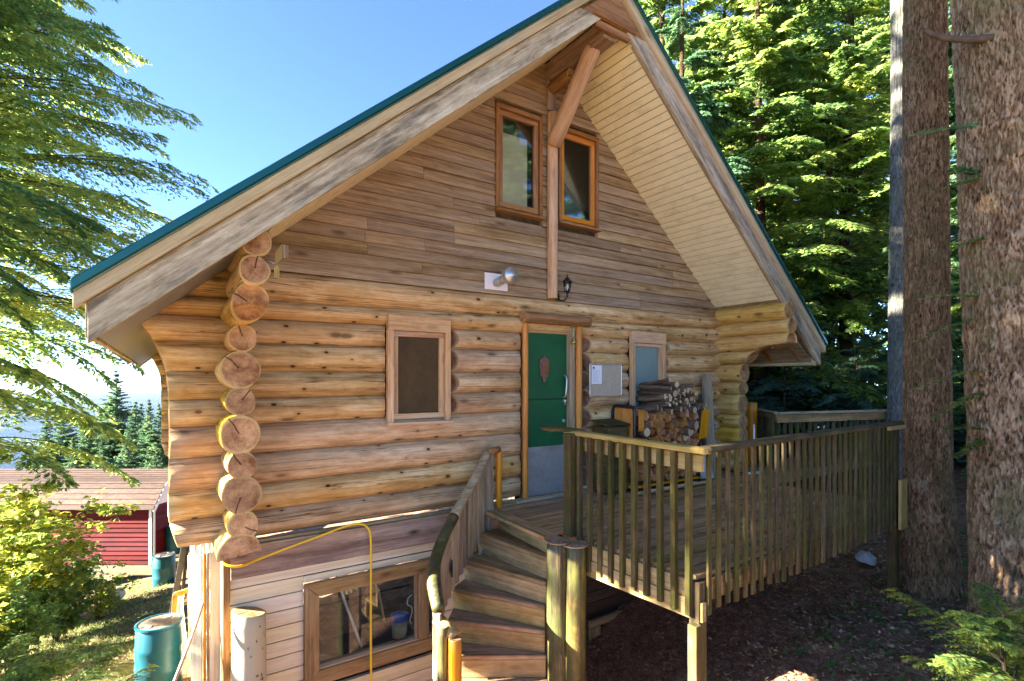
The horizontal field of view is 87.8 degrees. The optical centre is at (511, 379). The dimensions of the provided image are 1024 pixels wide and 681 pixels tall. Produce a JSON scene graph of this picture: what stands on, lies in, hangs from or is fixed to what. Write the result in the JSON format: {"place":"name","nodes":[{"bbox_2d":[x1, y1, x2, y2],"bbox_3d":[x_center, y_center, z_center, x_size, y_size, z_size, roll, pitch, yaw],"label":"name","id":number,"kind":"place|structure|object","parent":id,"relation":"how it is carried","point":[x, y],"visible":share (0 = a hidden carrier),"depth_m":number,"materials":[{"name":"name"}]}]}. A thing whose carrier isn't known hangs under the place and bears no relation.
{"place":"outdoors","nodes":[
{"label":"outdoors","id":0,"kind":"place"},
{"bbox_2d":[0,391,884,468],"bbox_3d":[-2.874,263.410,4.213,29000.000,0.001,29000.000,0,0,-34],"label":"sea","id":1,"kind":"structure","parent":0,"point":[139,398],"depth_m":3916.91,"materials":[{"name":"liquid"}]},
{"bbox_2d":[0,0,954,392],"label":"sky","id":2,"kind":"structure","parent":0,"point":[264,80],"materials":[{"name":"blue"}]},
{"bbox_2d":[0,434,1023,680],"bbox_3d":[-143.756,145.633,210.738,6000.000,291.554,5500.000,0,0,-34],"label":"ground","id":3,"kind":"structure","parent":0,"point":[334,620],"depth_m":6.34,"materials":[{"name":"soil"}]},
{"bbox_2d":[0,589,21,630],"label":"leafy shrub","id":4,"kind":"object","parent":3,"relation":"on","point":[2,613],"visible":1,"depth_m":8.44,"materials":[{"name":"yellow plant"}]},
{"bbox_2d":[0,475,63,577],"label":"leafy shrub","id":5,"kind":"object","parent":3,"relation":"on","point":[43,489],"visible":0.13,"depth_m":13.10,"materials":[{"name":"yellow plant"}]},
{"bbox_2d":[0,570,67,668],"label":"leafy shrub","id":6,"kind":"object","parent":3,"relation":"on","point":[25,610],"visible":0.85,"depth_m":9.25,"materials":[{"name":"green plant"}]},
{"bbox_2d":[0,518,78,622],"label":"leafy shrub","id":7,"kind":"object","parent":3,"relation":"on","point":[24,565],"visible":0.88,"depth_m":9.82,"materials":[{"name":"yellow plant"}]},
{"bbox_2d":[0,632,79,680],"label":"hemlock seedling","id":8,"kind":"object","parent":3,"relation":"on","point":[36,670],"visible":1,"depth_m":5.10,"materials":[{"name":"green plant"}]},
{"bbox_2d":[28,418,68,468],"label":"distant conifer","id":9,"kind":"object","parent":3,"relation":"on","point":[44,435],"visible":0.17,"depth_m":33.88,"materials":[{"name":"green plant"}]},
{"bbox_2d":[0,178,108,413],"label":"hemlock tree","id":10,"kind":"object","parent":3,"relation":"on","point":[24,294],"visible":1,"depth_m":7.38,"materials":[{"name":"green plant"}]},
{"bbox_2d":[6,528,105,607],"bbox_3d":[-10.919,4.818,12.423,2.714,2.339,2.273,0,0,39],"label":"leafy shrub","id":11,"kind":"object","parent":3,"relation":"on","point":[97,557],"visible":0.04,"depth_m":12.83,"materials":[{"name":"green plant"}]},
{"bbox_2d":[6,556,115,642],"bbox_3d":[-9.531,4.689,11.295,1.610,1.657,1.922,0,0,-2],"label":"leafy shrub","id":12,"kind":"object","parent":3,"relation":"on","point":[71,616],"visible":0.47,"depth_m":11.14,"materials":[{"name":"green plant"}]},
{"bbox_2d":[40,401,90,468],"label":"distant conifer","id":13,"kind":"object","parent":3,"relation":"on","point":[66,439],"visible":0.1,"depth_m":37.85,"materials":[{"name":"green plant"}]},
{"bbox_2d":[0,477,140,646],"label":"leafy shrub","id":14,"kind":"object","parent":3,"relation":"on","point":[15,514],"visible":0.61,"depth_m":11.20,"materials":[{"name":"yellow plant"}]},
{"bbox_2d":[0,0,147,491],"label":"hemlock tree","id":15,"kind":"object","parent":3,"relation":"on","point":[84,420],"visible":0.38,"depth_m":14.79,"materials":[{"name":"green plant"}]},
{"bbox_2d":[61,437,88,468],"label":"distant conifer","id":16,"kind":"object","parent":3,"relation":"on","point":[73,444],"visible":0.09,"depth_m":27.11,"materials":[{"name":"green plant"}]},
{"bbox_2d":[57,429,100,468],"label":"distant conifer","id":17,"kind":"object","parent":3,"relation":"on","point":[86,445],"visible":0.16,"depth_m":32.78,"materials":[{"name":"green plant"}]},
{"bbox_2d":[0,636,158,680],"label":"hemlock seedling","id":18,"kind":"object","parent":3,"relation":"on","point":[102,660],"visible":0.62,"depth_m":5.83,"materials":[{"name":"green plant"}]},
{"bbox_2d":[0,469,169,574],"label":"red shed","id":19,"kind":"structure","parent":3,"relation":"on","point":[135,539],"depth_m":18.04,"materials":[{"name":"paint"}]},
{"bbox_2d":[1,580,168,680],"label":"dry debris","id":20,"kind":"object","parent":3,"relation":"on","point":[113,631],"visible":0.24,"depth_m":11.33,"materials":[{"name":"brown plant"}]},
{"bbox_2d":[0,584,187,680],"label":"grass","id":21,"kind":"structure","parent":3,"relation":"on","point":[94,650],"depth_m":11.19,"materials":[{"name":"plant"}]},
{"bbox_2d":[32,589,164,679],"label":"ground plants","id":22,"kind":"object","parent":3,"relation":"on","point":[101,627],"visible":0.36,"depth_m":11.86,"materials":[{"name":"green plant"}]},
{"bbox_2d":[59,559,141,620],"bbox_3d":[-9.827,5.082,12.559,1.507,1.343,1.695,0,0,31],"label":"leafy shrub","id":23,"kind":"object","parent":3,"relation":"on","point":[106,602],"visible":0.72,"depth_m":12.67,"materials":[{"name":"green plant"}]},
{"bbox_2d":[90,437,115,468],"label":"distant conifer","id":24,"kind":"object","parent":3,"relation":"on","point":[103,451],"visible":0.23,"depth_m":29.01,"materials":[{"name":"green plant"}]},
{"bbox_2d":[0,0,218,343],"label":"hemlock tree","id":25,"kind":"object","parent":3,"relation":"on","point":[19,36],"visible":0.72,"depth_m":10.44,"materials":[{"name":"green plant"}]},
{"bbox_2d":[80,369,153,467],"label":"distant conifer","id":26,"kind":"object","parent":3,"relation":"on","point":[116,413],"visible":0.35,"depth_m":41.55,"materials":[{"name":"green plant"}]},
{"bbox_2d":[109,402,148,467],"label":"distant conifer","id":27,"kind":"object","parent":3,"relation":"on","point":[132,426],"visible":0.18,"depth_m":35.81,"materials":[{"name":"green plant"}]},
{"bbox_2d":[117,432,142,468],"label":"distant conifer","id":28,"kind":"object","parent":3,"relation":"on","point":[131,464],"visible":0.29,"depth_m":27.92,"materials":[{"name":"green plant"}]},
{"bbox_2d":[129,399,166,468],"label":"distant conifer","id":29,"kind":"object","parent":3,"relation":"on","point":[141,444],"visible":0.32,"depth_m":33.69,"materials":[{"name":"green plant"}]},
{"bbox_2d":[136,403,167,468],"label":"distant conifer","id":30,"kind":"object","parent":3,"relation":"on","point":[154,440],"visible":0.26,"depth_m":29.85,"materials":[{"name":"green plant"}]},
{"bbox_2d":[149,447,164,554],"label":"distant conifer","id":31,"kind":"object","parent":3,"relation":"on","point":[159,466],"visible":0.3,"depth_m":26.23,"materials":[{"name":"green plant"}]},
{"bbox_2d":[134,613,183,680],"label":"blue barrel","id":32,"kind":"object","parent":3,"relation":"on","point":[159,638],"visible":0.99,"depth_m":7.47,"materials":[{"name":"plastic"}]},
{"bbox_2d":[152,551,175,587],"bbox_3d":[-10.562,5.793,16.158,0.621,0.993,0.621,0,0,-34],"label":"blue barrel","id":33,"kind":"object","parent":3,"relation":"on","point":[163,568],"visible":0.97,"depth_m":15.94,"materials":[{"name":"plastic"}]},
{"bbox_2d":[165,525,180,553],"bbox_3d":[-11.947,5.628,18.845,0.559,0.963,0.559,0,0,-34],"label":"blue barrel","id":34,"kind":"object","parent":3,"relation":"on","point":[170,544],"visible":0.3,"depth_m":18.59,"materials":[{"name":"plastic"}]},
{"bbox_2d":[169,547,186,612],"bbox_3d":[-6.297,4.010,9.958,0.100,1.730,0.032,11,-11,-33],"label":"dark plank","id":35,"kind":"object","parent":3,"relation":"on","point":[179,571],"visible":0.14,"depth_m":10.01,"materials":[{"name":"wood"}]},
{"bbox_2d":[171,587,190,655],"bbox_3d":[-5.168,3.773,8.296,0.383,1.080,0.068,0,0,-7],"label":"orange sawhorse","id":36,"kind":"object","parent":3,"relation":"on","point":[176,594],"visible":0.45,"depth_m":8.28,"materials":[{"name":"wood"}]},
{"bbox_2d":[177,595,188,658],"bbox_3d":[-5.216,3.883,8.426,0.176,1.065,0.117,0,0,-34],"label":"grey pipe","id":37,"kind":"object","parent":3,"relation":"on","point":[180,609],"visible":0.45,"depth_m":8.38,"materials":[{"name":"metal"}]},
{"bbox_2d":[181,546,188,608],"bbox_3d":[-6.264,4.035,10.132,0.060,1.667,0.030,5,-10,-34],"label":"dark plank","id":38,"kind":"object","parent":3,"relation":"on","point":[184,573],"visible":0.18,"depth_m":10.17,"materials":[{"name":"wood"}]},
{"bbox_2d":[173,602,204,680],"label":"stick","id":39,"kind":"object","parent":3,"relation":"on","point":[189,642],"visible":1,"depth_m":4.18,"materials":[{"name":"wood"}]},
{"bbox_2d":[188,555,202,680],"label":"leaning panel","id":40,"kind":"object","parent":3,"relation":"on","point":[195,586],"visible":1,"depth_m":4.46,"materials":[{"name":"beige"}]},
{"bbox_2d":[203,553,205,680],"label":"wood strip","id":41,"kind":"object","parent":3,"relation":"on","point":[204,617],"visible":1,"depth_m":4.46,"materials":[{"name":"wood"}]},
{"bbox_2d":[207,553,209,680],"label":"pale strip","id":42,"kind":"object","parent":3,"relation":"on","point":[208,616],"visible":1,"depth_m":4.47,"materials":[{"name":"wood"}]},
{"bbox_2d":[232,606,266,680],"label":"birch log","id":43,"kind":"object","parent":3,"relation":"on","point":[248,643],"visible":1,"depth_m":4.33,"materials":[{"name":"white wood"}]},
{"bbox_2d":[70,0,827,680],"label":"log house","id":44,"kind":"structure","parent":3,"relation":"on","point":[400,332],"depth_m":5.45,"materials":[{"name":"brown wood"}]},
{"bbox_2d":[210,552,219,680],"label":"wavy panel","id":45,"kind":"object","parent":44,"relation":"attached to","point":[215,619],"visible":0.94,"depth_m":4.49,"materials":[{"name":"beige"}]},
{"bbox_2d":[267,244,287,277],"bbox_3d":[-1.699,-0.864,3.860,0.145,0.248,0.070,0,0,-34],"label":"wooden birdhouse","id":46,"kind":"object","parent":44,"relation":"hanging from","point":[281,253],"visible":1,"depth_m":3.85,"materials":[{"name":"wood"}]},
{"bbox_2d":[221,523,371,680],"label":"extension cord","id":47,"kind":"object","parent":44,"relation":"hanging from","point":[285,548],"visible":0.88,"depth_m":4.93,"materials":[{"name":"rubber"}]},
{"bbox_2d":[336,576,362,647],"bbox_3d":[-1.602,2.285,5.232,0.275,0.758,0.037,0,0,-34],"label":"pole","id":48,"kind":"object","parent":44,"relation":"hanging from","point":[351,619],"visible":0.74,"depth_m":5.24,"materials":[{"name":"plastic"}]},
{"bbox_2d":[303,558,432,680],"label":"window","id":49,"kind":"structure","parent":44,"relation":"in","point":[337,657],"depth_m":5.23,"materials":[{"name":"brown wood"}]},
{"bbox_2d":[368,569,385,624],"bbox_3d":[-1.371,2.209,5.408,0.196,0.608,0.047,0,0,-34],"label":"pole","id":50,"kind":"object","parent":44,"relation":"hanging from","point":[380,602],"visible":0.66,"depth_m":5.42,"materials":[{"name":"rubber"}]},
{"bbox_2d":[390,611,408,638],"bbox_3d":[-1.157,2.525,5.475,0.184,0.220,0.184,0,0,-34],"label":"food tub","id":51,"kind":"object","parent":44,"relation":"on","point":[399,622],"visible":1,"depth_m":5.41,"materials":[{"name":"plastic"}]},
{"bbox_2d":[385,314,453,425],"bbox_3d":[-0.957,-0.096,5.439,0.714,1.098,0.195,0,0,-34],"label":"window","id":52,"kind":"structure","parent":44,"relation":"in","point":[418,362],"depth_m":5.42,"materials":[{"name":"wood"}]},
{"bbox_2d":[494,101,545,220],"bbox_3d":[0.051,-2.518,6.235,0.683,1.223,0.255,0,0,-34],"label":"window","id":53,"kind":"structure","parent":44,"relation":"in","point":[518,153],"depth_m":6.23,"materials":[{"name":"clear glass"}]},
{"bbox_2d":[528,333,567,496],"bbox_3d":[0.415,0.385,6.409,0.660,2.030,0.114,0,0,-34],"label":"door","id":54,"kind":"structure","parent":44,"relation":"in","point":[547,353],"depth_m":6.42,"materials":[{"name":"green paint"}]},
{"bbox_2d":[555,274,571,300],"bbox_3d":[0.624,-1.109,6.440,0.228,0.323,0.124,0,0,35],"label":"wall lantern","id":55,"kind":"object","parent":44,"relation":"attached to","point":[566,280],"depth_m":6.40,"materials":[{"name":"black metal"}]},
{"bbox_2d":[558,128,601,232],"bbox_3d":[0.842,-2.511,6.693,0.689,1.208,0.119,0,0,-34],"label":"window","id":56,"kind":"structure","parent":44,"relation":"in","point":[578,155],"depth_m":6.74,"materials":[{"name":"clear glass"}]},
{"bbox_2d":[589,363,621,396],"bbox_3d":[1.206,0.005,6.839,0.572,0.418,0.022,0,0,-34],"label":"notice board","id":57,"kind":"object","parent":44,"relation":"attached to","point":[605,379],"visible":1,"depth_m":6.83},
{"bbox_2d":[588,610,622,639],"bbox_3d":[1.831,3.442,7.342,2.060,0.755,0.058,0,0,-34],"label":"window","id":58,"kind":"structure","parent":44,"relation":"in","point":[595,624],"depth_m":6.82,"materials":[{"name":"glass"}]},
{"bbox_2d":[627,331,665,405],"bbox_3d":[1.860,-0.009,7.361,0.714,1.293,0.195,0,0,-34],"label":"window","id":59,"kind":"structure","parent":44,"relation":"in","point":[646,353],"depth_m":7.32,"materials":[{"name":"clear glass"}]},
{"bbox_2d":[427,446,587,680],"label":"winding stairs","id":60,"kind":"structure","parent":3,"relation":"on","point":[501,621],"depth_m":4.80,"materials":[{"name":"wood"}]},
{"bbox_2d":[486,402,906,680],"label":"deck","id":61,"kind":"structure","parent":3,"relation":"on","point":[672,547],"depth_m":4.60,"materials":[{"name":"brown wood"}]},
{"bbox_2d":[590,418,629,492],"bbox_3d":[1.229,0.940,6.655,0.390,0.879,0.312,0,0,-34],"label":"wooden bin","id":62,"kind":"object","parent":61,"relation":"on","point":[617,427],"visible":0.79,"depth_m":6.55,"materials":[{"name":"brown wood"}]},
{"bbox_2d":[611,404,709,488],"bbox_3d":[2.006,0.852,7.129,1.450,1.077,0.476,0,0,-34],"label":"firewood rack","id":63,"kind":"object","parent":61,"relation":"on","point":[623,413],"visible":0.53,"depth_m":6.79,"materials":[{"name":"yellow wood"}]},
{"bbox_2d":[702,374,714,473],"bbox_3d":[2.935,0.660,7.928,0.205,1.502,0.035,-1,-2,-34],"label":"grey plank","id":64,"kind":"object","parent":61,"relation":"on","point":[707,392],"visible":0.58,"depth_m":7.92,"materials":[{"name":"wood"}]},
{"bbox_2d":[638,0,784,393],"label":"forest hemlock","id":65,"kind":"object","parent":3,"relation":"on","point":[694,41],"visible":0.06,"depth_m":13.50,"materials":[{"name":"green plant"}]},
{"bbox_2d":[655,0,793,456],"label":"forest hemlock","id":66,"kind":"object","parent":3,"relation":"on","point":[717,123],"visible":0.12,"depth_m":11.70,"materials":[{"name":"green plant"}]},
{"bbox_2d":[677,0,835,281],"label":"forest hemlock","id":67,"kind":"object","parent":3,"relation":"on","point":[713,17],"visible":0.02,"depth_m":17.84,"materials":[{"name":"green plant"}]},
{"bbox_2d":[687,0,887,431],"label":"forest hemlock","id":68,"kind":"object","parent":3,"relation":"on","point":[744,39],"visible":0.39,"depth_m":12.61,"materials":[{"name":"green plant"}]},
{"bbox_2d":[587,536,997,680],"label":"twigs","id":69,"kind":"object","parent":3,"relation":"on","point":[780,629],"visible":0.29,"depth_m":5.85,"materials":[{"name":"wood"}]},
{"bbox_2d":[747,366,842,486],"bbox_3d":[5.754,0.760,11.213,2.687,4.140,3.056,0,0,42],"label":"young hemlock","id":70,"kind":"object","parent":3,"relation":"on","point":[797,386],"visible":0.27,"depth_m":11.08,"materials":[{"name":"green plant"}]},
{"bbox_2d":[586,525,1014,680],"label":"fallen leaves","id":71,"kind":"object","parent":3,"relation":"on","point":[879,656],"depth_m":5.80,"materials":[{"name":"plant"}]},
{"bbox_2d":[757,288,865,454],"bbox_3d":[6.770,0.360,12.329,3.736,5.060,3.285,0,0,17],"label":"young hemlock","id":72,"kind":"object","parent":3,"relation":"on","point":[830,336],"visible":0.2,"depth_m":12.17,"materials":[{"name":"green plant"}]},
{"bbox_2d":[750,27,887,345],"bbox_3d":[10.558,-6.623,20.023,7.367,19.895,7.185,0,0,7],"label":"forest hemlock","id":73,"kind":"object","parent":3,"relation":"on","point":[867,336],"visible":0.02,"depth_m":18.70,"materials":[{"name":"green plant"}]},
{"bbox_2d":[773,212,887,390],"bbox_3d":[9.073,-1.641,17.995,6.044,8.102,8.079,0,0,-2],"label":"vine maple","id":74,"kind":"object","parent":3,"relation":"on","point":[883,324],"visible":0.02,"depth_m":16.38,"materials":[{"name":"green plant"}]},
{"bbox_2d":[800,335,886,486],"bbox_3d":[6.693,0.960,10.453,2.389,3.680,2.717,0,0,-15],"label":"young hemlock","id":75,"kind":"object","parent":3,"relation":"on","point":[831,400],"visible":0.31,"depth_m":10.33,"materials":[{"name":"green plant"}]},
{"bbox_2d":[747,0,964,437],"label":"forest hemlock","id":76,"kind":"object","parent":3,"relation":"on","point":[860,68],"visible":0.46,"depth_m":13.12,"materials":[{"name":"green plant"}]},
{"bbox_2d":[762,0,952,428],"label":"forest hemlock","id":77,"kind":"object","parent":3,"relation":"on","point":[881,25],"visible":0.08,"depth_m":17.26,"materials":[{"name":"green plant"}]},
{"bbox_2d":[855,550,876,564],"bbox_3d":[4.648,2.310,6.996,0.234,0.119,0.481,0,0,21],"label":"rock","id":78,"kind":"object","parent":3,"relation":"on","point":[867,557],"visible":1,"depth_m":6.89,"materials":[{"name":"stone"}]},
{"bbox_2d":[777,333,966,443],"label":"undergrowth","id":79,"kind":"object","parent":3,"relation":"on","point":[958,392],"visible":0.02,"depth_m":11.86,"materials":[{"name":"green plant"}]},
{"bbox_2d":[817,5,962,356],"bbox_3d":[18.421,-8.912,24.076,10.063,24.220,9.443,0,0,-43],"label":"forest hemlock","id":80,"kind":"object","parent":3,"relation":"on","point":[879,336],"depth_m":25.66,"materials":[{"name":"green plant"}]},
{"bbox_2d":[885,0,903,498],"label":"grey tree","id":81,"kind":"object","parent":3,"relation":"on","point":[895,344],"visible":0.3,"depth_m":8.91,"materials":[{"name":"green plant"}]},
{"bbox_2d":[771,529,1019,680],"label":"weeds","id":82,"kind":"object","parent":3,"relation":"on","point":[836,645],"visible":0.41,"depth_m":5.24,"materials":[{"name":"green plant"}]},
{"bbox_2d":[828,0,965,444],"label":"forest hemlock","id":83,"kind":"object","parent":3,"relation":"on","point":[956,330],"visible":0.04,"depth_m":11.86,"materials":[{"name":"green plant"}]},
{"bbox_2d":[848,342,966,462],"bbox_3d":[8.641,0.560,10.965,3.396,4.600,2.986,0,0,-40],"label":"young hemlock","id":84,"kind":"object","parent":3,"relation":"on","point":[960,434],"visible":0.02,"depth_m":10.38,"materials":[{"name":"green plant"}]},
{"bbox_2d":[854,13,963,384],"bbox_3d":[14.874,-7.130,18.924,7.687,20.760,7.498,0,0,33],"label":"forest hemlock","id":85,"kind":"object","parent":3,"relation":"on","point":[883,304],"visible":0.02,"depth_m":18.66,"materials":[{"name":"green plant"}]},
{"bbox_2d":[899,0,966,600],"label":"hemlock tree","id":86,"kind":"object","parent":3,"relation":"on","point":[930,566],"visible":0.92,"depth_m":5.99,"materials":[{"name":"brown plant"}]},
{"bbox_2d":[880,582,1023,680],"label":"hemlock seedling","id":87,"kind":"object","parent":3,"relation":"on","point":[989,637],"visible":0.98,"depth_m":3.46,"materials":[{"name":"green plant"}]},
{"bbox_2d":[950,138,966,480],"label":"forest hemlock","id":88,"kind":"object","parent":3,"relation":"on","point":[957,353],"visible":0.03,"depth_m":9.27,"materials":[{"name":"green plant"}]},
{"bbox_2d":[901,598,1023,680],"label":"hemlock seedling","id":89,"kind":"object","parent":3,"relation":"on","point":[921,661],"visible":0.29,"depth_m":3.94,"materials":[{"name":"green plant"}]},
{"bbox_2d":[906,0,1023,645],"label":"hemlock tree","id":90,"kind":"object","parent":3,"relation":"on","point":[985,38],"visible":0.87,"depth_m":4.93,"materials":[{"name":"brown plant"}]},
{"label":"round firewood","id":91,"kind":"object","parent":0,"visible":0},
{"bbox_2d":[640,389,676,396],"bbox_3d":[1.949,0.155,7.111,0.098,0.098,0.549,0,6,-38],"label":"round firewood","id":92,"kind":"object","parent":91,"relation":"on","point":[673,393],"visible":0.41,"depth_m":6.98,"materials":[{"name":"brown wood"}]},
{"bbox_2d":[638,385,671,390],"bbox_3d":[1.881,0.101,7.003,0.430,0.060,0.059,3,2,32],"label":"round firewood","id":93,"kind":"object","parent":92,"relation":"on","point":[658,387],"visible":1,"depth_m":6.98,"materials":[{"name":"brown wood"}]},
{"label":"round firewood","id":94,"kind":"object","parent":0,"visible":0},
{"bbox_2d":[640,377,670,384],"bbox_3d":[1.903,0.034,7.066,0.058,0.058,0.472,0,-9,-37],"label":"round firewood","id":95,"kind":"object","parent":94,"relation":"on","point":[657,381],"visible":0.87,"depth_m":7.03,"materials":[{"name":"brown wood"}]},
{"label":"split firewood","id":96,"kind":"object","parent":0,"visible":0},
{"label":"split firewood","id":97,"kind":"object","parent":96,"relation":"on","visible":0},
{"bbox_2d":[636,427,649,436],"bbox_3d":[1.586,0.664,6.833,0.119,0.120,0.420,0,-2,-31],"label":"round firewood","id":98,"kind":"object","parent":97,"relation":"on","point":[645,432],"visible":0.4,"depth_m":6.66,"materials":[{"name":"brown wood"}]},
{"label":"split firewood","id":99,"kind":"object","parent":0,"visible":0},
{"bbox_2d":[649,428,654,435],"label":"split firewood","id":100,"kind":"object","parent":99,"relation":"on","point":[652,430],"visible":0.23,"depth_m":6.73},
{"bbox_2d":[648,420,652,427],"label":"split firewood","id":101,"kind":"object","parent":100,"relation":"on","point":[650,423],"visible":0.23,"depth_m":6.73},
{"bbox_2d":[647,414,656,420],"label":"split firewood","id":102,"kind":"object","parent":101,"relation":"on","point":[652,417],"visible":0.23,"depth_m":6.75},
{"bbox_2d":[627,404,658,411],"bbox_3d":[1.695,0.376,6.917,0.398,0.094,0.087,-5,-2,24],"label":"round firewood","id":103,"kind":"object","parent":102,"relation":"on","point":[650,408],"visible":0.59,"depth_m":6.85,"materials":[{"name":"brown wood"}]},
{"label":"split firewood","id":104,"kind":"object","parent":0,"visible":0},
{"bbox_2d":[664,421,674,428],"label":"split firewood","id":105,"kind":"object","parent":104,"relation":"on","point":[669,424],"visible":0.32,"depth_m":6.91,"materials":[{"name":"wood"}]},
{"bbox_2d":[661,412,670,421],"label":"split firewood","id":106,"kind":"object","parent":105,"relation":"on","point":[666,417],"visible":0.22,"depth_m":6.93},
{"bbox_2d":[640,404,672,413],"bbox_3d":[1.909,0.390,7.054,0.458,0.069,0.070,9,6,42],"label":"round firewood","id":107,"kind":"object","parent":106,"relation":"on","point":[668,411],"visible":0.43,"depth_m":6.92,"materials":[{"name":"brown wood"}]},
{"bbox_2d":[639,402,668,405],"bbox_3d":[1.884,0.318,7.081,0.083,0.079,0.469,0,-5,-32],"label":"round firewood","id":108,"kind":"object","parent":107,"relation":"on","point":[648,403],"visible":0.43,"depth_m":7.06,"materials":[{"name":"brown wood"}]},
{"bbox_2d":[654,398,671,401],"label":"round firewood","id":109,"kind":"object","parent":108,"relation":"on","point":[668,400],"visible":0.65,"depth_m":6.81,"materials":[{"name":"brown wood"}]},
{"bbox_2d":[635,394,667,401],"bbox_3d":[1.836,0.246,7.040,0.086,0.092,0.496,0,-5,-35],"label":"round firewood","id":110,"kind":"object","parent":109,"relation":"on","point":[653,398],"visible":0.98,"depth_m":6.99,"materials":[{"name":"brown wood"}]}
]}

